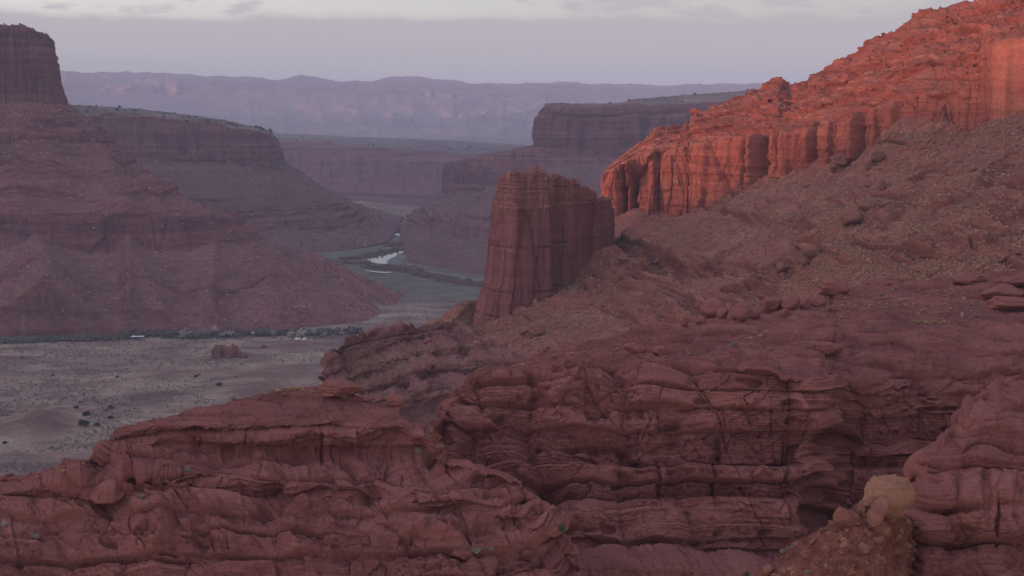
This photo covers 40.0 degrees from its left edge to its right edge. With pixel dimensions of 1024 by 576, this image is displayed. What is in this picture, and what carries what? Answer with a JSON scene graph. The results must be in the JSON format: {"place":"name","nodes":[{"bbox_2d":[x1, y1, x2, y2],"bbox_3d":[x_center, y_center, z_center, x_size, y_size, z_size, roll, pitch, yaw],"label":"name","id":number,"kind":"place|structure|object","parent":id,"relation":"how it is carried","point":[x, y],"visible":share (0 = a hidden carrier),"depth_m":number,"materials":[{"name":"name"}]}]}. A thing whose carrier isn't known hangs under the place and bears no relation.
{"place":"outdoors","nodes":[
{"label":"outdoors","id":0,"kind":"place"},
{"bbox_2d":[0,24,405,336],"bbox_3d":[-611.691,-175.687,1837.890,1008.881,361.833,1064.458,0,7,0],"label":"butte","id":1,"kind":"object","parent":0,"point":[30,73],"visible":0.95,"depth_m":1576.88,"materials":[{"name":"red stone"}]},
{"bbox_2d":[0,103,402,335],"bbox_3d":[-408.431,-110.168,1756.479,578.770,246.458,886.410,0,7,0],"label":"rubble","id":2,"kind":"object","parent":1,"relation":"on","point":[207,290],"visible":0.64,"depth_m":1575.67,"materials":[{"name":"stone"}]},
{"bbox_2d":[0,107,404,332],"bbox_3d":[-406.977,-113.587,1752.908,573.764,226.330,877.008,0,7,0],"label":"scrub","id":3,"kind":"object","parent":1,"relation":"on","point":[193,314],"visible":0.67,"depth_m":1588.00,"materials":[{"name":"plant"}]},
{"bbox_2d":[72,105,402,251],"bbox_3d":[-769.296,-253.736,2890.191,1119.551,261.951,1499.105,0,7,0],"label":"mesa","id":4,"kind":"structure","parent":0,"point":[147,137],"depth_m":2561.14,"materials":[{"name":"red stone"}]},
{"bbox_2d":[0,201,484,475],"bbox_3d":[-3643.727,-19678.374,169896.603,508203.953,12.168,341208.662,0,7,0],"label":"ground","id":5,"kind":"structure","parent":0,"point":[36,427],"depth_m":1135.04,"materials":[{"name":"brown soil"}]},
{"bbox_2d":[0,332,141,343],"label":"thicket","id":6,"kind":"object","parent":5,"relation":"on","point":[50,338],"visible":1,"depth_m":1305.10,"materials":[{"name":"green plant"}]},
{"bbox_2d":[78,419,89,425],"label":"juniper","id":7,"kind":"object","parent":5,"relation":"on","point":[83,422],"visible":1,"depth_m":933.96,"materials":[{"name":"green plant"}]},
{"bbox_2d":[82,411,90,415],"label":"juniper","id":8,"kind":"object","parent":5,"relation":"on","point":[85,413],"visible":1,"depth_m":965.85,"materials":[{"name":"green plant"}]},
{"bbox_2d":[179,328,193,339],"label":"cottonwood","id":9,"kind":"object","parent":5,"relation":"on","point":[185,334],"visible":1,"depth_m":1312.70,"materials":[{"name":"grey plant"}]},
{"bbox_2d":[211,325,218,337],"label":"cottonwood","id":10,"kind":"object","parent":5,"relation":"on","point":[215,328],"visible":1,"depth_m":1323.87,"materials":[{"name":"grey plant"}]},
{"bbox_2d":[211,344,247,358],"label":"rock outcrop","id":11,"kind":"object","parent":5,"relation":"on","point":[221,351],"visible":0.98,"depth_m":1203.88,"materials":[{"name":"red stone"}]},
{"bbox_2d":[111,326,364,339],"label":"thicket","id":12,"kind":"object","parent":5,"relation":"on","point":[237,333],"visible":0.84,"depth_m":1335.54,"materials":[{"name":"green plant"}]},
{"bbox_2d":[0,278,480,476],"bbox_3d":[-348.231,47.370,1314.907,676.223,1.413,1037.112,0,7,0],"label":"scrub","id":13,"kind":"object","parent":5,"relation":"on","point":[94,400],"visible":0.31,"depth_m":1085.36,"materials":[{"name":"green plant"}]},
{"bbox_2d":[295,328,307,338],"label":"cottonwood","id":14,"kind":"object","parent":5,"relation":"on","point":[299,333],"visible":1,"depth_m":1317.25,"materials":[{"name":"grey plant"}]},
{"bbox_2d":[332,260,375,264],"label":"thicket","id":15,"kind":"object","parent":5,"relation":"on","point":[362,262],"visible":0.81,"depth_m":2018.94,"materials":[{"name":"green plant"}]},
{"bbox_2d":[337,247,405,259],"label":"thicket","id":16,"kind":"object","parent":5,"relation":"on","point":[380,252],"visible":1,"depth_m":2140.69,"materials":[{"name":"green plant"}]},
{"bbox_2d":[383,240,405,247],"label":"thicket","id":17,"kind":"object","parent":5,"relation":"on","point":[393,244],"visible":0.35,"depth_m":2316.90,"materials":[{"name":"green plant"}]},
{"bbox_2d":[377,264,483,286],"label":"thicket","id":18,"kind":"object","parent":5,"relation":"on","point":[412,270],"visible":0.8,"depth_m":1841.52,"materials":[{"name":"green plant"}]},
{"bbox_2d":[0,386,580,575],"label":"sandstone mound","id":19,"kind":"object","parent":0,"point":[384,440],"visible":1,"depth_m":144.48,"materials":[{"name":"red stone"}]},
{"bbox_2d":[1,521,8,526],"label":"sagebrush","id":20,"kind":"object","parent":19,"relation":"on","point":[4,523],"visible":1,"depth_m":143.69,"materials":[{"name":"plant"}]},
{"bbox_2d":[30,533,40,538],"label":"sagebrush","id":21,"kind":"object","parent":19,"relation":"on","point":[35,535],"visible":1,"depth_m":142.45,"materials":[{"name":"grey plant"}]},
{"bbox_2d":[227,392,238,399],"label":"bare bush","id":22,"kind":"object","parent":19,"relation":"on","point":[232,396],"visible":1,"depth_m":157.83,"materials":[{"name":"grey plant"}]},
{"bbox_2d":[0,386,552,575],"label":"rubble","id":23,"kind":"object","parent":19,"relation":"on","point":[280,499],"visible":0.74,"depth_m":144.31,"materials":[{"name":"red stone"}]},
{"bbox_2d":[317,379,363,397],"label":"boulder","id":24,"kind":"object","parent":19,"relation":"on","point":[331,388],"visible":1,"depth_m":157.16,"materials":[{"name":"red stone"}]},
{"bbox_2d":[362,395,373,401],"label":"boulder","id":25,"kind":"object","parent":19,"relation":"on","point":[367,398],"visible":1,"depth_m":157.37,"materials":[{"name":"red stone"}]},
{"bbox_2d":[386,394,405,406],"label":"boulder","id":26,"kind":"object","parent":19,"relation":"on","point":[395,400],"visible":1,"depth_m":155.08,"materials":[{"name":"red stone"}]},
{"bbox_2d":[413,447,423,454],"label":"sagebrush","id":27,"kind":"object","parent":19,"relation":"on","point":[417,451],"visible":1,"depth_m":151.93,"materials":[{"name":"grey plant"}]},
{"bbox_2d":[450,549,472,560],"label":"boulder","id":28,"kind":"object","parent":19,"relation":"on","point":[463,554],"visible":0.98,"depth_m":141.10,"materials":[{"name":"red stone"}]},
{"bbox_2d":[470,547,480,552],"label":"sagebrush","id":29,"kind":"object","parent":19,"relation":"on","point":[475,550],"visible":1,"depth_m":141.38,"materials":[{"name":"plant"}]},
{"bbox_2d":[557,523,565,532],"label":"bush","id":30,"kind":"object","parent":19,"relation":"on","point":[562,529],"visible":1,"depth_m":143.76,"materials":[{"name":"green plant"}]},
{"bbox_2d":[569,544,578,554],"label":"boulder","id":31,"kind":"object","parent":19,"relation":"on","point":[574,550],"visible":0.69,"depth_m":146.39,"materials":[{"name":"red stone"}]},
{"bbox_2d":[361,265,391,270],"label":"thicket","id":32,"kind":"object","parent":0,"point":[377,267],"visible":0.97,"depth_m":1951.75,"materials":[{"name":"green plant"}]},
{"bbox_2d":[362,250,403,263],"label":"river","id":33,"kind":"structure","parent":0,"point":[382,259],"depth_m":2107.10,"materials":[{"name":"grey liquid"}]},
{"bbox_2d":[273,133,529,206],"bbox_3d":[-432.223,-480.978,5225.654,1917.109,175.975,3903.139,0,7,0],"label":"canyon wall","id":34,"kind":"structure","parent":0,"point":[384,170],"depth_m":4187.24,"materials":[{"name":"red stone"}]},
{"bbox_2d":[317,320,525,436],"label":"rock outcrop","id":35,"kind":"object","parent":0,"point":[347,355],"visible":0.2,"depth_m":541.62,"materials":[{"name":"red stone"}]},
{"bbox_2d":[334,322,517,420],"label":"rubble","id":36,"kind":"object","parent":35,"relation":"on","point":[338,376],"visible":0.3,"depth_m":541.37,"materials":[{"name":"red stone"}]},
{"bbox_2d":[336,323,524,420],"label":"scrub","id":37,"kind":"object","parent":35,"relation":"on","point":[416,362],"visible":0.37,"depth_m":546.52,"materials":[{"name":"green plant"}]},
{"bbox_2d":[528,322,545,336],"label":"boulder","id":38,"kind":"object","parent":35,"relation":"on","point":[535,329],"visible":1,"depth_m":561.48,"materials":[{"name":"red stone"}]},
{"bbox_2d":[60,71,790,144],"bbox_3d":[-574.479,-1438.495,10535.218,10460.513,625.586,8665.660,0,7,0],"label":"hills","id":39,"kind":"structure","parent":0,"point":[412,107],"depth_m":10786.60,"materials":[{"name":"purple stone"}]},
{"bbox_2d":[387,255,483,280],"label":"river","id":40,"kind":"structure","parent":0,"point":[398,259],"depth_m":1995.02,"materials":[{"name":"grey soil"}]},
{"bbox_2d":[0,0,976,85],"label":"sky","id":41,"kind":"structure","parent":0,"point":[646,42],"materials":[{"name":"grey"}]},
{"bbox_2d":[399,145,619,275],"bbox_3d":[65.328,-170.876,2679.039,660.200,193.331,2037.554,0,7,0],"label":"promontory","id":42,"kind":"structure","parent":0,"point":[478,174],"depth_m":2633.17,"materials":[{"name":"red stone"}]},
{"bbox_2d":[532,84,791,157],"bbox_3d":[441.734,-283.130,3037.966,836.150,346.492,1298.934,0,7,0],"label":"mesa","id":43,"kind":"structure","parent":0,"point":[574,130],"depth_m":2791.33,"materials":[{"name":"purple stone"}]},
{"bbox_2d":[426,116,964,360],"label":"talus slope","id":44,"kind":"structure","parent":0,"point":[686,294],"depth_m":601.10,"materials":[{"name":"red stone"}]},
{"bbox_2d":[519,326,528,334],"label":"boulder","id":45,"kind":"object","parent":44,"relation":"on","point":[523,330],"visible":0.88,"depth_m":567.96,"materials":[{"name":"red stone"}]},
{"bbox_2d":[472,165,614,327],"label":"rock tower","id":46,"kind":"structure","parent":44,"relation":"on","point":[546,238],"depth_m":616.78,"materials":[{"name":"stone"}]},
{"bbox_2d":[600,301,606,307],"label":"boulder","id":47,"kind":"object","parent":44,"relation":"on","point":[603,304],"visible":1,"depth_m":584.26,"materials":[{"name":"red stone"}]},
{"bbox_2d":[616,271,626,279],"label":"boulder","id":48,"kind":"object","parent":44,"relation":"on","point":[620,274],"visible":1,"depth_m":612.92,"materials":[{"name":"red stone"}]},
{"bbox_2d":[617,255,629,263],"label":"boulder","id":49,"kind":"object","parent":44,"relation":"on","point":[622,259],"visible":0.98,"depth_m":643.48,"materials":[{"name":"brown stone"}]},
{"bbox_2d":[654,256,659,263],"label":"boulder","id":50,"kind":"object","parent":44,"relation":"on","point":[657,260],"visible":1,"depth_m":644.52,"materials":[{"name":"brown stone"}]},
{"bbox_2d":[447,120,958,349],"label":"rubble","id":51,"kind":"object","parent":44,"relation":"on","point":[727,253],"visible":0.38,"depth_m":594.28,"materials":[{"name":"stone"}]},
{"bbox_2d":[452,121,959,349],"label":"scrub","id":52,"kind":"object","parent":44,"relation":"on","point":[688,312],"visible":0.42,"depth_m":591.78,"materials":[{"name":"green plant"}]},
{"bbox_2d":[776,262,788,272],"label":"boulder","id":53,"kind":"object","parent":44,"relation":"on","point":[781,267],"visible":1,"depth_m":538.44,"materials":[{"name":"red stone"}]},
{"bbox_2d":[830,167,836,171],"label":"boulder","id":54,"kind":"object","parent":44,"relation":"on","point":[833,169],"visible":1,"depth_m":636.25,"materials":[{"name":"red stone"}]},
{"bbox_2d":[864,159,872,170],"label":"boulder","id":55,"kind":"object","parent":44,"relation":"on","point":[868,164],"visible":1,"depth_m":597.89,"materials":[{"name":"red stone"}]},
{"bbox_2d":[871,149,885,162],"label":"boulder","id":56,"kind":"object","parent":44,"relation":"on","point":[877,155],"visible":1,"depth_m":597.54,"materials":[{"name":"brown stone"}]},
{"bbox_2d":[427,270,1023,575],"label":"sandstone bench","id":57,"kind":"object","parent":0,"point":[683,463],"visible":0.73,"depth_m":176.12,"materials":[{"name":"red stone"}]},
{"bbox_2d":[542,345,549,350],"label":"boulder","id":58,"kind":"object","parent":57,"relation":"on","point":[545,348],"visible":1,"depth_m":192.64,"materials":[{"name":"brown stone"}]},
{"bbox_2d":[623,342,645,353],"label":"boulder","id":59,"kind":"object","parent":57,"relation":"on","point":[633,347],"visible":1,"depth_m":182.90,"materials":[{"name":"red stone"}]},
{"bbox_2d":[652,345,668,356],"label":"boulder","id":60,"kind":"object","parent":57,"relation":"on","point":[659,350],"visible":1,"depth_m":183.00,"materials":[{"name":"red stone"}]},
{"bbox_2d":[681,316,688,326],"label":"boulder","id":61,"kind":"object","parent":57,"relation":"on","point":[684,321],"visible":1,"depth_m":205.82,"materials":[{"name":"red stone"}]},
{"bbox_2d":[695,316,705,324],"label":"boulder","id":62,"kind":"object","parent":57,"relation":"on","point":[700,320],"visible":1,"depth_m":206.02,"materials":[{"name":"red stone"}]},
{"bbox_2d":[700,297,724,318],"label":"boulder","id":63,"kind":"object","parent":57,"relation":"on","point":[710,308],"visible":0.81,"depth_m":222.59,"materials":[{"name":"red stone"}]},
{"bbox_2d":[716,305,727,319],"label":"boulder","id":64,"kind":"object","parent":57,"relation":"on","point":[722,313],"visible":1,"depth_m":209.84,"materials":[{"name":"red stone"}]},
{"bbox_2d":[730,302,753,320],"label":"boulder","id":65,"kind":"object","parent":57,"relation":"on","point":[741,311],"visible":1,"depth_m":208.47,"materials":[{"name":"red stone"}]},
{"bbox_2d":[750,310,759,319],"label":"boulder","id":66,"kind":"object","parent":57,"relation":"on","point":[755,315],"visible":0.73,"depth_m":214.18,"materials":[{"name":"red stone"}]},
{"bbox_2d":[762,296,781,312],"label":"boulder","id":67,"kind":"object","parent":57,"relation":"on","point":[770,304],"visible":0.93,"depth_m":223.45,"materials":[{"name":"red stone"}]},
{"bbox_2d":[779,308,788,317],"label":"boulder","id":68,"kind":"object","parent":57,"relation":"on","point":[783,313],"visible":0.91,"depth_m":220.35,"materials":[{"name":"red stone"}]},
{"bbox_2d":[781,294,800,309],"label":"boulder","id":69,"kind":"object","parent":57,"relation":"on","point":[791,302],"visible":0.96,"depth_m":221.91,"materials":[{"name":"red stone"}]},
{"bbox_2d":[800,296,810,309],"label":"boulder","id":70,"kind":"object","parent":57,"relation":"on","point":[805,303],"visible":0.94,"depth_m":224.78,"materials":[{"name":"red stone"}]},
{"bbox_2d":[810,295,825,306],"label":"boulder","id":71,"kind":"object","parent":57,"relation":"on","point":[818,300],"visible":0.94,"depth_m":230.34,"materials":[{"name":"red stone"}]},
{"bbox_2d":[813,341,843,355],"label":"boulder","id":72,"kind":"object","parent":57,"relation":"on","point":[826,348],"visible":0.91,"depth_m":187.19,"materials":[{"name":"red stone"}]},
{"bbox_2d":[819,277,850,295],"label":"boulder","id":73,"kind":"object","parent":57,"relation":"on","point":[830,286],"visible":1,"depth_m":235.66,"materials":[{"name":"red stone"}]},
{"bbox_2d":[952,272,986,284],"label":"boulder","id":74,"kind":"object","parent":57,"relation":"on","point":[965,278],"visible":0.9,"depth_m":248.82,"materials":[{"name":"red stone"}]},
{"bbox_2d":[981,283,1023,298],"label":"boulder","id":75,"kind":"object","parent":57,"relation":"on","point":[1005,289],"visible":0.84,"depth_m":234.14,"materials":[{"name":"red stone"}]},
{"bbox_2d":[987,296,1023,310],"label":"boulder","id":76,"kind":"object","parent":57,"relation":"on","point":[1003,303],"visible":1,"depth_m":224.30,"materials":[{"name":"red stone"}]},
{"bbox_2d":[1000,275,1023,286],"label":"boulder","id":77,"kind":"object","parent":57,"relation":"on","point":[1016,280],"visible":0.85,"depth_m":240.72,"materials":[{"name":"red stone"}]},
{"bbox_2d":[484,291,1017,367],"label":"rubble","id":78,"kind":"object","parent":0,"point":[739,333],"visible":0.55,"depth_m":193.87,"materials":[{"name":"red stone"}]},
{"bbox_2d":[599,0,1023,216],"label":"sunlit cliff","id":79,"kind":"structure","parent":0,"point":[655,175],"depth_m":670.65,"materials":[{"name":"red stone"}]},
{"bbox_2d":[811,121,818,126],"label":"rock block","id":80,"kind":"object","parent":79,"relation":"on","point":[814,123],"visible":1,"depth_m":660.62,"materials":[{"name":"red stone"}]},
{"bbox_2d":[643,0,1023,142],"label":"rubble","id":81,"kind":"object","parent":79,"relation":"on","point":[903,69],"visible":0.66,"depth_m":665.81,"materials":[{"name":"red stone"}]},
{"bbox_2d":[828,154,850,167],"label":"boulder","id":82,"kind":"object","parent":79,"relation":"on","point":[840,160],"visible":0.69,"depth_m":632.83,"materials":[{"name":"brown stone"}]},
{"bbox_2d":[843,57,851,63],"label":"rock block","id":83,"kind":"object","parent":79,"relation":"on","point":[846,60],"visible":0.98,"depth_m":714.61,"materials":[{"name":"red stone"}]},
{"bbox_2d":[884,74,891,79],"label":"rock block","id":84,"kind":"object","parent":79,"relation":"on","point":[887,76],"visible":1,"depth_m":642.15,"materials":[{"name":"red stone"}]},
{"bbox_2d":[964,63,974,68],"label":"rock block","id":85,"kind":"object","parent":79,"relation":"on","point":[968,65],"visible":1,"depth_m":594.20,"materials":[{"name":"red stone"}]},
{"bbox_2d":[753,495,917,575],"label":"rubble rib","id":86,"kind":"object","parent":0,"point":[884,535],"visible":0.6,"depth_m":88.78,"materials":[{"name":"orange soil"}]},
{"bbox_2d":[763,564,774,575],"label":"stone","id":87,"kind":"object","parent":86,"relation":"on","point":[768,569],"visible":0.98,"depth_m":89.53,"materials":[{"name":"red stone"}]},
{"bbox_2d":[809,538,815,544],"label":"stone","id":88,"kind":"object","parent":86,"relation":"on","point":[812,541],"visible":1,"depth_m":89.13,"materials":[{"name":"orange stone"}]},
{"bbox_2d":[822,545,830,552],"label":"stone","id":89,"kind":"object","parent":86,"relation":"on","point":[826,548],"visible":1,"depth_m":87.65,"materials":[{"name":"red stone"}]},
{"bbox_2d":[840,542,847,548],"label":"stone","id":90,"kind":"object","parent":86,"relation":"on","point":[843,545],"visible":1,"depth_m":87.09,"materials":[{"name":"red stone"}]},
{"bbox_2d":[833,506,859,527],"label":"boulder","id":91,"kind":"object","parent":86,"relation":"on","point":[843,517],"visible":1,"depth_m":88.69,"materials":[{"name":"red stone"}]},
{"bbox_2d":[857,542,869,553],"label":"stone","id":92,"kind":"object","parent":86,"relation":"on","point":[864,547],"visible":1,"depth_m":87.16,"materials":[{"name":"red stone"}]},
{"bbox_2d":[866,496,888,527],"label":"boulder","id":93,"kind":"object","parent":86,"relation":"on","point":[877,512],"visible":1,"depth_m":88.32,"materials":[{"name":"red stone"}]},
{"bbox_2d":[862,474,915,517],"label":"boulder","id":94,"kind":"object","parent":86,"relation":"on","point":[899,492],"visible":0.72,"depth_m":90.75,"materials":[{"name":"brown stone"}]},
{"bbox_2d":[779,112,1023,299],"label":"talus fan","id":95,"kind":"object","parent":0,"point":[927,247],"visible":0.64,"depth_m":493.04},
{"bbox_2d":[799,257,810,264],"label":"boulder","id":96,"kind":"object","parent":95,"relation":"on","point":[804,260],"visible":1,"depth_m":525.78,"materials":[{"name":"brown stone"}]},
{"bbox_2d":[798,242,821,257],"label":"boulder","id":97,"kind":"object","parent":95,"relation":"on","point":[809,250],"visible":0.97,"depth_m":526.44,"materials":[{"name":"brown stone"}]},
{"bbox_2d":[839,209,861,225],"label":"boulder","id":98,"kind":"object","parent":95,"relation":"on","point":[849,217],"visible":0.98,"depth_m":522.61,"materials":[{"name":"red stone"}]},
{"bbox_2d":[857,199,874,210],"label":"boulder","id":99,"kind":"object","parent":95,"relation":"on","point":[864,205],"visible":0.97,"depth_m":526.61,"materials":[{"name":"red stone"}]},
{"bbox_2d":[878,177,885,190],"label":"boulder","id":100,"kind":"object","parent":95,"relation":"on","point":[882,185],"visible":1,"depth_m":544.04,"materials":[{"name":"red stone"}]},
{"bbox_2d":[787,110,1023,292],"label":"scrub","id":101,"kind":"object","parent":95,"relation":"on","point":[927,235],"visible":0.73,"depth_m":493.75,"materials":[{"name":"green plant"}]},
{"bbox_2d":[792,114,1023,294],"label":"rubble","id":102,"kind":"object","parent":95,"relation":"on","point":[998,266],"visible":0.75,"depth_m":489.97,"materials":[{"name":"stone"}]},
{"bbox_2d":[943,255,951,261],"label":"boulder","id":103,"kind":"object","parent":95,"relation":"on","point":[947,258],"visible":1,"depth_m":442.52,"materials":[{"name":"brown stone"}]},
{"bbox_2d":[956,157,962,162],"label":"boulder","id":104,"kind":"object","parent":95,"relation":"on","point":[959,159],"visible":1,"depth_m":522.26,"materials":[{"name":"brown stone"}]},
{"bbox_2d":[969,165,976,171],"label":"boulder","id":105,"kind":"object","parent":95,"relation":"on","point":[973,168],"visible":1,"depth_m":507.36,"materials":[{"name":"red stone"}]},
{"bbox_2d":[1000,256,1006,261],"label":"boulder","id":106,"kind":"object","parent":95,"relation":"on","point":[1003,259],"visible":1,"depth_m":420.00,"materials":[{"name":"brown stone"}]},
{"bbox_2d":[1014,248,1023,254],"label":"boulder","id":107,"kind":"object","parent":95,"relation":"on","point":[1018,251],"visible":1,"depth_m":417.76,"materials":[{"name":"brown stone"}]},
{"bbox_2d":[901,377,1023,575],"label":"rounded outcrop","id":108,"kind":"object","parent":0,"point":[964,474],"visible":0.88,"depth_m":95.58,"materials":[{"name":"red stone"}]}
]}

